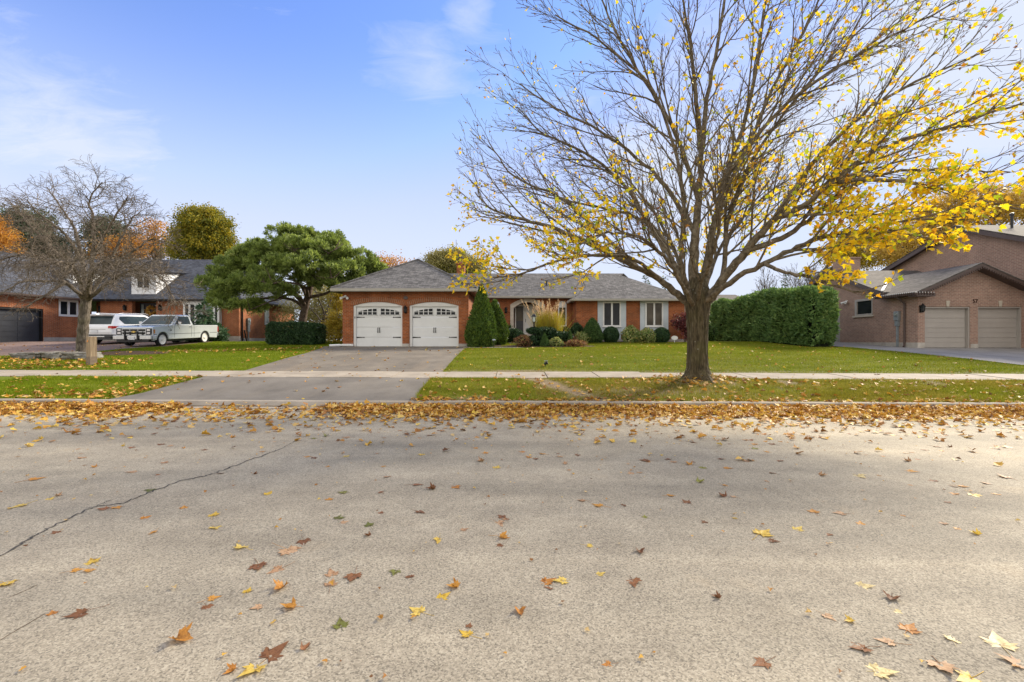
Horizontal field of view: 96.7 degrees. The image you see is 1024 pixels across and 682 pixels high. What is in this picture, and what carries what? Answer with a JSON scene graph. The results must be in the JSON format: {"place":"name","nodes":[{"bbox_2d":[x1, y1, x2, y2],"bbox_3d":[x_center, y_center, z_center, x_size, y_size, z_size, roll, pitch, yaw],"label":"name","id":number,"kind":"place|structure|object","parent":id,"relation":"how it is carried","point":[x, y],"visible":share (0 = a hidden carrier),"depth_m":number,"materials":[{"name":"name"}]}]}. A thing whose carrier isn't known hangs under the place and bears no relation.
{"place":"outdoors","nodes":[
{"label":"outdoors","id":0,"kind":"place"},
{"bbox_2d":[0,341,218,355],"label":"paved driveway","id":1,"kind":"structure","parent":0,"point":[6,348],"depth_m":25.39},
{"bbox_2d":[89,313,148,343],"bbox_3d":[-23.850,-0.784,28.476,2.400,1.888,5.042,0,0,0],"label":"suv","id":2,"kind":"object","parent":1,"relation":"on","point":[103,326],"visible":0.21,"depth_m":26.31,"materials":[{"name":"white paint"}]},
{"bbox_2d":[113,315,218,345],"bbox_3d":[-19.970,-0.642,26.665,2.400,1.804,5.670,0,0,0],"label":"pickup truck","id":3,"kind":"object","parent":1,"relation":"on","point":[150,329],"visible":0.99,"depth_m":25.55,"materials":[{"name":"silver metal"}]},
{"bbox_2d":[0,341,342,370],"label":"lawn grass","id":4,"kind":"structure","parent":0,"point":[214,345],"depth_m":17.93,"materials":[{"name":"plant"}]},
{"bbox_2d":[112,377,429,400],"bbox_3d":[-5.708,1.197,11.783,7.051,0.324,2.814,0,0,0],"label":"driveway apron","id":5,"kind":"object","parent":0,"point":[283,388],"visible":0.99,"depth_m":11.52,"materials":[{"name":"concrete"}]},
{"bbox_2d":[125,346,458,398],"bbox_3d":[-5.883,0.805,17.494,7.265,1.118,14.138,0,0,0],"label":"leaf scatter on driveway","id":6,"kind":"object","parent":5,"relation":"on","point":[334,365],"visible":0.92,"depth_m":15.46,"materials":[{"name":"orange plant"}]},
{"bbox_2d":[245,346,466,371],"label":"driveway","id":7,"kind":"structure","parent":0,"point":[414,359],"depth_m":17.52,"materials":[{"name":"concrete"}]},
{"bbox_2d":[0,408,1023,681],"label":"road","id":8,"kind":"structure","parent":0,"point":[964,584],"depth_m":3.26,"materials":[{"name":"asphalt"}]},
{"bbox_2d":[64,604,108,618],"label":"maple leaf","id":9,"kind":"object","parent":8,"relation":"on","point":[80,612],"visible":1,"depth_m":2.48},
{"bbox_2d":[0,442,292,555],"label":"road crack","id":10,"kind":"object","parent":8,"relation":"on","point":[31,537],"visible":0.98,"depth_m":4.12,"materials":[{"name":"asphalt"}]},
{"bbox_2d":[169,623,192,640],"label":"maple leaf","id":11,"kind":"object","parent":8,"relation":"on","point":[183,634],"visible":1,"depth_m":2.29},
{"bbox_2d":[236,661,266,677],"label":"maple leaf","id":12,"kind":"object","parent":8,"relation":"on","point":[249,669],"visible":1,"depth_m":2.07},
{"bbox_2d":[259,641,288,663],"bbox_3d":[-1.139,1.492,2.144,0.120,0.016,0.220,0,0,-6],"label":"maple leaf","id":13,"kind":"object","parent":8,"relation":"on","point":[275,652],"visible":1,"depth_m":2.18,"materials":[{"name":"plant"}]},
{"bbox_2d":[272,542,301,555],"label":"maple leaf","id":14,"kind":"object","parent":8,"relation":"on","point":[291,549],"visible":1,"depth_m":3.24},
{"bbox_2d":[332,618,349,631],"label":"maple leaf","id":15,"kind":"object","parent":8,"relation":"on","point":[340,622],"visible":1,"depth_m":2.40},
{"bbox_2d":[344,568,361,581],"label":"maple leaf","id":16,"kind":"object","parent":8,"relation":"on","point":[351,576],"visible":1,"depth_m":2.88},
{"bbox_2d":[184,406,596,409],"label":"gutter","id":17,"kind":"object","parent":8,"relation":"on","point":[240,407],"visible":0.09,"depth_m":10.08,"materials":[{"name":"concrete"}]},
{"bbox_2d":[409,606,433,615],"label":"maple leaf","id":18,"kind":"object","parent":8,"relation":"on","point":[417,610],"visible":1,"depth_m":2.52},
{"bbox_2d":[0,416,1019,678],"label":"leaf crumbs on road","id":19,"kind":"object","parent":8,"relation":"on","point":[530,558],"visible":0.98,"depth_m":3.58,"materials":[{"name":"brown plant"}]},
{"bbox_2d":[0,405,1023,465],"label":"leaf scatter on road","id":20,"kind":"object","parent":8,"relation":"on","point":[273,427],"visible":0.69,"depth_m":8.42,"materials":[{"name":"orange plant"}]},
{"bbox_2d":[752,528,773,539],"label":"maple leaf","id":21,"kind":"object","parent":8,"relation":"on","point":[765,532],"visible":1,"depth_m":3.57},
{"bbox_2d":[752,656,775,668],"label":"maple leaf","id":22,"kind":"object","parent":8,"relation":"on","point":[760,661],"visible":1,"depth_m":2.12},
{"bbox_2d":[848,642,879,651],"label":"maple leaf","id":23,"kind":"object","parent":8,"relation":"on","point":[865,649],"visible":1,"depth_m":2.23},
{"bbox_2d":[865,662,898,678],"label":"maple leaf","id":24,"kind":"object","parent":8,"relation":"on","point":[883,672],"visible":1,"depth_m":2.07,"materials":[{"name":"plant"}]},
{"bbox_2d":[874,637,910,645],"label":"maple leaf","id":25,"kind":"object","parent":8,"relation":"on","point":[886,640],"visible":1,"depth_m":2.28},
{"bbox_2d":[898,622,920,635],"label":"maple leaf","id":26,"kind":"object","parent":8,"relation":"on","point":[911,628],"visible":1,"depth_m":2.38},
{"bbox_2d":[926,655,958,672],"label":"maple leaf","id":27,"kind":"object","parent":8,"relation":"on","point":[948,667],"visible":0.97,"depth_m":2.11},
{"bbox_2d":[955,669,983,681],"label":"maple leaf","id":28,"kind":"object","parent":8,"relation":"on","point":[964,676],"visible":1,"depth_m":2.04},
{"bbox_2d":[979,631,1019,655],"bbox_3d":[2.434,1.504,2.242,0.136,0.019,0.227,0,0,-2],"label":"maple leaf","id":29,"kind":"object","parent":8,"relation":"on","point":[995,639],"visible":1,"depth_m":2.27,"materials":[{"name":"plant"}]},
{"bbox_2d":[994,652,1023,667],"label":"maple leaf","id":30,"kind":"object","parent":8,"relation":"on","point":[1013,660],"visible":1,"depth_m":2.15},
{"bbox_2d":[0,374,1023,402],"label":"boulevard grass","id":31,"kind":"structure","parent":0,"point":[854,394],"depth_m":11.71,"materials":[{"name":"plant"}]},
{"bbox_2d":[0,341,1023,402],"bbox_3d":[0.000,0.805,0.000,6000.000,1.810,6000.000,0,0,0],"label":"ground","id":32,"kind":"structure","parent":0,"point":[546,382],"depth_m":15.23,"materials":[{"name":"plant"}]},
{"bbox_2d":[0,215,32,253],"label":"autumn tree","id":33,"kind":"object","parent":32,"relation":"on","point":[4,239],"visible":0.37,"depth_m":42.20,"materials":[{"name":"orange plant"}]},
{"bbox_2d":[8,352,41,358],"bbox_3d":[-18.728,0.575,17.920,1.484,0.288,0.977,0,0,0],"label":"boulder","id":34,"kind":"object","parent":32,"relation":"on","point":[27,355],"visible":0.64,"depth_m":17.50,"materials":[{"name":"stone"}]},
{"bbox_2d":[0,203,90,259],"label":"pine tree","id":35,"kind":"object","parent":32,"relation":"on","point":[23,225],"visible":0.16,"depth_m":46.99,"materials":[{"name":"green plant"}]},
{"bbox_2d":[38,351,77,358],"bbox_3d":[-17.709,0.570,17.813,0.914,0.338,0.999,0,0,0],"label":"boulder","id":36,"kind":"object","parent":32,"relation":"on","point":[54,354],"visible":0.52,"depth_m":17.41,"materials":[{"name":"stone"}]},
{"bbox_2d":[60,352,103,359],"bbox_3d":[-16.689,0.585,17.688,1.189,0.326,0.996,0,0,0],"label":"boulder","id":37,"kind":"object","parent":32,"relation":"on","point":[74,355],"visible":0.55,"depth_m":17.29,"materials":[{"name":"stone"}]},
{"bbox_2d":[86,336,96,364],"bbox_3d":[-14.783,0.392,15.993,0.250,1.100,0.226,0,0,22],"label":"wooden post","id":38,"kind":"object","parent":32,"relation":"on","point":[91,350],"visible":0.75,"depth_m":15.93,"materials":[{"name":"brown wood"}]},
{"bbox_2d":[2,374,203,398],"bbox_3d":[-11.723,1.146,11.784,5.635,0.414,2.910,0,0,0],"label":"leaf scatter on boulevard","id":39,"kind":"object","parent":32,"relation":"on","point":[94,394],"visible":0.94,"depth_m":11.16,"materials":[{"name":"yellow plant"}]},
{"bbox_2d":[70,210,139,251],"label":"pine tree","id":40,"kind":"object","parent":32,"relation":"on","point":[97,233],"visible":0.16,"depth_m":48.99,"materials":[{"name":"green plant"}]},
{"bbox_2d":[0,154,210,351],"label":"bare tree","id":41,"kind":"object","parent":32,"relation":"on","point":[86,293],"visible":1,"depth_m":18.59,"materials":[{"name":"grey plant"}]},
{"bbox_2d":[83,227,159,259],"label":"autumn tree","id":42,"kind":"object","parent":32,"relation":"on","point":[122,245],"visible":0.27,"depth_m":46.50,"materials":[{"name":"orange plant"}]},
{"bbox_2d":[101,351,169,354],"bbox_3d":[-16.643,0.517,19.739,3.677,0.158,2.024,0,0,0],"label":"mulch bed","id":43,"kind":"object","parent":32,"relation":"on","point":[128,353],"visible":0.74,"depth_m":19.43,"materials":[{"name":"soil"}]},
{"bbox_2d":[0,251,296,341],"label":"brick house","id":44,"kind":"structure","parent":32,"relation":"on","point":[57,320],"depth_m":32.76,"materials":[{"name":"brown brick"}]},
{"bbox_2d":[0,309,38,341],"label":"garage door","id":45,"kind":"structure","parent":44,"relation":"in","point":[12,329],"depth_m":29.11,"materials":[{"name":"grey paint"}]},
{"bbox_2d":[59,299,77,316],"bbox_3d":[-30.899,-2.310,31.682,0.130,1.220,1.173,0,0,11],"label":"window","id":46,"kind":"structure","parent":44,"relation":"in","point":[69,308],"depth_m":31.64,"materials":[{"name":"white paint"}]},
{"bbox_2d":[140,303,155,316],"bbox_3d":[-26.675,-1.400,33.725,1.690,2.800,0.150,0,0,0],"label":"front door","id":47,"kind":"structure","parent":44,"relation":"in","point":[143,306],"depth_m":33.70,"materials":[{"name":"grey paint"}]},
{"bbox_2d":[144,305,155,316],"bbox_3d":[-26.679,-2.246,33.617,0.955,0.958,0.364,0,0,0],"label":"door wreath","id":48,"kind":"object","parent":44,"relation":"attached to","point":[148,308],"depth_m":33.56,"materials":[{"name":"orange plant"}]},
{"bbox_2d":[183,301,221,323],"bbox_3d":[-22.350,-1.803,32.849,2.660,2.205,0.297,0,0,0],"label":"bay window","id":49,"kind":"structure","parent":44,"relation":"in","point":[219,314],"depth_m":32.75,"materials":[{"name":"white paint"}]},
{"bbox_2d":[129,213,171,259],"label":"autumn tree","id":50,"kind":"object","parent":32,"relation":"on","point":[158,234],"visible":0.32,"depth_m":49.70,"materials":[{"name":"orange plant"}]},
{"bbox_2d":[0,345,321,369],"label":"leaf scatter on lawn","id":51,"kind":"object","parent":32,"relation":"on","point":[77,362],"visible":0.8,"depth_m":16.68,"materials":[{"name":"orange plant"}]},
{"bbox_2d":[157,200,241,259],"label":"linden tree","id":52,"kind":"object","parent":32,"relation":"on","point":[207,233],"visible":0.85,"depth_m":44.72,"materials":[{"name":"yellow plant"}]},
{"bbox_2d":[180,297,225,341],"bbox_3d":[-20.619,-1.079,30.292,2.992,3.788,3.198,0,0,31],"label":"spruce tree","id":53,"kind":"object","parent":32,"relation":"on","point":[206,320],"visible":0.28,"depth_m":30.07,"materials":[{"name":"green plant"}]},
{"bbox_2d":[207,321,230,340],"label":"evergreen shrub","id":54,"kind":"object","parent":32,"relation":"on","point":[223,330],"visible":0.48,"depth_m":30.25,"materials":[{"name":"green plant"}]},
{"bbox_2d":[193,221,388,328],"bbox_3d":[-13.351,-3.695,28.850,11.742,7.850,9.059,0,0,0],"label":"pine tree","id":55,"kind":"object","parent":32,"relation":"on","point":[329,261],"visible":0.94,"depth_m":26.54,"materials":[{"name":"green plant"}]},
{"bbox_2d":[264,321,326,344],"bbox_3d":[-12.431,-0.458,26.250,3.281,1.517,1.582,0,0,0],"label":"clipped hedge","id":56,"kind":"object","parent":32,"relation":"on","point":[306,333],"visible":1,"depth_m":25.67,"materials":[{"name":"green plant"}]},
{"bbox_2d":[268,272,345,340],"bbox_3d":[-14.939,-3.058,37.797,10.723,7.864,8.184,0,0,32],"label":"yellow shrub","id":57,"kind":"object","parent":32,"relation":"on","point":[319,311],"visible":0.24,"depth_m":36.32,"materials":[{"name":"grey plant"}]},
{"bbox_2d":[308,290,341,332],"bbox_3d":[-12.330,-1.855,29.901,2.596,4.494,4.275,0,0,-30],"label":"bare tree","id":58,"kind":"object","parent":32,"relation":"on","point":[324,312],"visible":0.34,"depth_m":29.95,"materials":[{"name":"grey plant"}]},
{"bbox_2d":[320,292,342,342],"bbox_3d":[-10.815,-1.686,28.138,2.007,4.126,3.300,0,0,-11],"label":"yellow shrub","id":59,"kind":"object","parent":32,"relation":"on","point":[334,323],"visible":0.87,"depth_m":27.70,"materials":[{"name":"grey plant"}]},
{"bbox_2d":[375,249,414,267],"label":"autumn tree","id":60,"kind":"object","parent":32,"relation":"on","point":[387,262],"visible":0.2,"depth_m":41.64,"materials":[{"name":"orange plant"}]},
{"bbox_2d":[418,244,494,272],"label":"tree","id":61,"kind":"object","parent":32,"relation":"on","point":[438,259],"visible":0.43,"depth_m":50.70,"materials":[{"name":"green plant"}]},
{"bbox_2d":[330,256,683,345],"bbox_3d":[1.375,-3.070,31.540,22.050,7.340,14.920,0,0,0],"label":"brick bungalow","id":62,"kind":"object","parent":32,"relation":"on","point":[416,302],"visible":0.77,"depth_m":26.07,"materials":[{"name":"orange brick"}]},
{"bbox_2d":[356,307,400,345],"bbox_3d":[-7.235,-0.778,24.727,2.440,2.177,0.126,0,0,0],"label":"garage door","id":63,"kind":"structure","parent":62,"relation":"in","point":[375,326],"depth_m":24.73,"materials":[{"name":"white paint"}]},
{"bbox_2d":[412,307,456,345],"bbox_3d":[-4.195,-0.778,24.727,2.440,2.177,0.126,0,0,0],"label":"garage door","id":64,"kind":"structure","parent":62,"relation":"in","point":[431,326],"depth_m":24.73,"materials":[{"name":"white paint"}]},
{"bbox_2d":[525,306,537,333],"bbox_3d":[1.390,-1.500,32.825,0.960,1.980,0.110,0,0,0],"label":"front door","id":65,"kind":"structure","parent":62,"relation":"in","point":[527,320],"depth_m":32.81,"materials":[{"name":"white paint"}]},
{"bbox_2d":[558,301,566,325],"bbox_3d":[3.495,-1.690,31.639,0.590,2.180,0.122,0,0,0],"label":"window","id":66,"kind":"structure","parent":62,"relation":"in","point":[560,305],"depth_m":31.58,"materials":[{"name":"white paint"}]},
{"bbox_2d":[602,302,621,326],"bbox_3d":[6.455,-1.713,29.450,1.290,1.645,0.200,0,0,0],"label":"window","id":67,"kind":"structure","parent":62,"relation":"in","point":[611,310],"depth_m":29.44,"materials":[{"name":"white glass"}]},
{"bbox_2d":[645,302,663,326],"bbox_3d":[9.190,-1.713,29.450,1.280,1.645,0.200,0,0,0],"label":"window","id":68,"kind":"structure","parent":62,"relation":"in","point":[653,310],"depth_m":29.44,"materials":[{"name":"white glass"}]},
{"bbox_2d":[0,398,1023,429],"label":"leaf drift","id":69,"kind":"object","parent":32,"relation":"on","point":[882,410],"visible":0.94,"depth_m":9.58,"materials":[{"name":"orange plant"}]},
{"bbox_2d":[0,398,1023,408],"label":"kerb","id":70,"kind":"structure","parent":32,"relation":"on","point":[275,403],"depth_m":10.25,"materials":[{"name":"concrete"}]},
{"bbox_2d":[507,328,523,341],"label":"globe shrub","id":71,"kind":"object","parent":32,"relation":"on","point":[515,333],"visible":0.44,"depth_m":27.97,"materials":[{"name":"green plant"}]},
{"bbox_2d":[502,345,594,347],"bbox_3d":[1.900,0.271,24.602,5.542,0.134,2.444,0,0,0],"label":"mulch bed","id":72,"kind":"object","parent":32,"relation":"on","point":[536,346],"visible":0.35,"depth_m":24.08,"materials":[{"name":"brown soil"}]},
{"bbox_2d":[512,334,532,347],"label":"barberry shrub","id":73,"kind":"object","parent":72,"relation":"on","point":[523,340],"visible":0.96,"depth_m":23.98,"materials":[{"name":"orange plant"}]},
{"bbox_2d":[525,326,556,344],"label":"shrub","id":74,"kind":"object","parent":72,"relation":"on","point":[539,331],"visible":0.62,"depth_m":24.50,"materials":[{"name":"green plant"}]},
{"bbox_2d":[539,333,549,346],"bbox_3d":[1.727,-0.040,23.961,0.612,0.858,0.626,0,0,0],"label":"dwarf spruce","id":75,"kind":"object","parent":72,"relation":"on","point":[544,341],"visible":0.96,"depth_m":23.80,"materials":[{"name":"green plant"}]},
{"bbox_2d":[522,299,574,344],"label":"ornamental grass","id":76,"kind":"object","parent":72,"relation":"on","point":[550,319],"depth_m":25.21,"materials":[{"name":"plant"}]},
{"bbox_2d":[549,337,564,346],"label":"variegated shrub","id":77,"kind":"object","parent":72,"relation":"on","point":[557,341],"visible":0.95,"depth_m":23.86,"materials":[{"name":"green plant"}]},
{"bbox_2d":[548,330,574,344],"bbox_3d":[2.595,-0.111,24.911,1.704,0.971,1.308,0,0,0],"label":"clipped spruce","id":78,"kind":"object","parent":72,"relation":"on","point":[563,336],"visible":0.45,"depth_m":24.50,"materials":[{"name":"green plant"}]},
{"bbox_2d":[561,339,587,346],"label":"rust shrub","id":79,"kind":"object","parent":72,"relation":"on","point":[575,343],"visible":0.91,"depth_m":23.95,"materials":[{"name":"brown plant"}]},
{"bbox_2d":[575,331,590,342],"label":"variegated shrub","id":80,"kind":"object","parent":32,"relation":"on","point":[580,335],"visible":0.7,"depth_m":27.35,"materials":[{"name":"green plant"}]},
{"bbox_2d":[582,318,604,342],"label":"dome shrub","id":81,"kind":"object","parent":32,"relation":"on","point":[592,330],"visible":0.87,"depth_m":27.57,"materials":[{"name":"green plant"}]},
{"bbox_2d":[606,372,787,390],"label":"fallen leaves","id":82,"kind":"object","parent":32,"relation":"on","point":[705,383],"visible":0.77,"depth_m":12.39,"materials":[{"name":"yellow plant"}]},
{"bbox_2d":[708,324,717,340],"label":"dark shrub","id":83,"kind":"object","parent":32,"relation":"on","point":[712,332],"visible":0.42,"depth_m":31.13,"materials":[{"name":"green plant"}]},
{"bbox_2d":[411,395,1023,402],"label":"leaf scatter on boulevard","id":84,"kind":"object","parent":32,"relation":"on","point":[438,398],"visible":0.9,"depth_m":10.42,"materials":[{"name":"orange plant"}]},
{"bbox_2d":[418,373,1023,402],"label":"leaf scatter on boulevard","id":85,"kind":"object","parent":32,"relation":"on","point":[747,390],"visible":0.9,"depth_m":11.66,"materials":[{"name":"yellow plant"}]},
{"bbox_2d":[444,341,1023,373],"bbox_3d":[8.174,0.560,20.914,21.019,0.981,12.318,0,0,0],"label":"leaf scatter on lawn","id":86,"kind":"object","parent":32,"relation":"on","point":[725,352],"visible":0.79,"depth_m":18.20,"materials":[{"name":"yellow plant"}]},
{"bbox_2d":[445,0,1023,382],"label":"maple tree","id":87,"kind":"object","parent":32,"relation":"on","point":[698,298],"visible":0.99,"depth_m":11.62,"materials":[{"name":"yellow plant"}]},
{"bbox_2d":[753,266,778,290],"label":"bare shrub","id":88,"kind":"object","parent":32,"relation":"on","point":[764,284],"visible":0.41,"depth_m":45.42,"materials":[{"name":"plant"}]},
{"bbox_2d":[709,284,841,346],"bbox_3d":[16.662,-1.551,30.461,2.324,3.893,13.493,0,0,0],"label":"cedar hedge","id":89,"kind":"object","parent":32,"relation":"on","point":[804,315],"visible":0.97,"depth_m":26.87,"materials":[{"name":"green plant"}]},
{"bbox_2d":[776,259,821,286],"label":"bare shrub","id":90,"kind":"object","parent":32,"relation":"on","point":[804,283],"visible":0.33,"depth_m":46.01,"materials":[{"name":"plant"}]},
{"bbox_2d":[809,219,914,282],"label":"autumn tree","id":91,"kind":"object","parent":32,"relation":"on","point":[863,261],"visible":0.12,"depth_m":43.19,"materials":[{"name":"yellow plant"}]},
{"bbox_2d":[807,213,1023,347],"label":"brick house","id":92,"kind":"structure","parent":32,"relation":"on","point":[982,308],"depth_m":23.53,"materials":[{"name":"brick"}]},
{"bbox_2d":[855,298,872,315],"bbox_3d":[20.540,-1.975,26.530,0.120,0.950,1.340,0,0,0],"label":"window","id":93,"kind":"structure","parent":92,"relation":"in","point":[862,306],"depth_m":26.52,"materials":[{"name":"beige paint"}]},
{"bbox_2d":[925,308,964,347],"bbox_3d":[22.010,-0.660,23.220,2.180,1.994,0.060,0,0,0],"label":"garage door","id":94,"kind":"structure","parent":92,"relation":"in","point":[944,327],"depth_m":23.19,"materials":[{"name":"beige paint"}]},
{"bbox_2d":[874,266,1023,298],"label":"roof fascia","id":95,"kind":"object","parent":92,"relation":"attached to","point":[950,281],"visible":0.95,"depth_m":22.46,"materials":[{"name":"white paint"}]},
{"bbox_2d":[978,308,1016,347],"bbox_3d":[24.665,-0.660,23.220,2.110,1.994,0.060,0,0,0],"label":"garage door","id":96,"kind":"structure","parent":92,"relation":"in","point":[997,327],"depth_m":23.19,"materials":[{"name":"beige paint"}]},
{"bbox_2d":[861,176,1023,268],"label":"autumn tree","id":97,"kind":"object","parent":32,"relation":"on","point":[1003,214],"visible":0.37,"depth_m":39.20,"materials":[{"name":"yellow plant"}]},
{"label":"planting bed","id":98,"kind":"structure","parent":32,"relation":"on","visible":0},
{"bbox_2d":[464,282,497,346],"bbox_3d":[-1.630,-1.372,24.246,1.917,3.581,1.879,0,0,0],"label":"cedar shrub","id":99,"kind":"object","parent":98,"relation":"on","point":[481,329],"visible":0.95,"depth_m":23.76,"materials":[{"name":"green plant"}]},
{"bbox_2d":[490,299,510,344],"bbox_3d":[-0.949,-1.068,26.172,1.746,2.808,1.732,0,0,0],"label":"cedar shrub","id":100,"kind":"object","parent":98,"relation":"on","point":[503,332],"visible":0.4,"depth_m":25.85,"materials":[{"name":"green plant"}]},
{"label":"planting bed","id":101,"kind":"structure","parent":32,"relation":"on","visible":0},
{"bbox_2d":[570,322,582,334],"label":"dark shrub","id":102,"kind":"object","parent":101,"relation":"on","point":[575,327],"visible":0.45,"depth_m":28.35,"materials":[{"name":"green plant"}]},
{"bbox_2d":[603,326,619,342],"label":"ball shrub","id":103,"kind":"object","parent":101,"relation":"on","point":[611,334],"visible":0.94,"depth_m":27.77,"materials":[{"name":"green plant"}]},
{"bbox_2d":[620,325,640,342],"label":"variegated shrub","id":104,"kind":"object","parent":101,"relation":"on","point":[630,334],"visible":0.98,"depth_m":27.90,"materials":[{"name":"green plant"}]},
{"bbox_2d":[637,327,655,342],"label":"variegated shrub","id":105,"kind":"object","parent":101,"relation":"on","point":[648,334],"visible":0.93,"depth_m":27.83,"materials":[{"name":"green plant"}]},
{"bbox_2d":[654,327,670,342],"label":"ball shrub","id":106,"kind":"object","parent":101,"relation":"on","point":[663,334],"visible":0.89,"depth_m":27.77,"materials":[{"name":"green plant"}]},
{"bbox_2d":[669,312,686,341],"bbox_3d":[10.891,-0.854,28.242,2.127,2.020,1.881,0,0,0],"label":"red leafed tree","id":107,"kind":"object","parent":101,"relation":"on","point":[680,322],"visible":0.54,"depth_m":28.01,"materials":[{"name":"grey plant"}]},
{"bbox_2d":[0,370,1023,379],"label":"sidewalk","id":108,"kind":"structure","parent":0,"point":[610,374],"depth_m":13.93,"materials":[{"name":"concrete"}]},
{"bbox_2d":[0,0,1023,339],"label":"sky","id":109,"kind":"structure","parent":0,"point":[344,115],"materials":[{"name":"blue"}]},
{"bbox_2d":[833,342,1023,364],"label":"neighbour driveway","id":110,"kind":"structure","parent":0,"point":[1011,355],"depth_m":21.03,"materials":[{"name":"concrete"}]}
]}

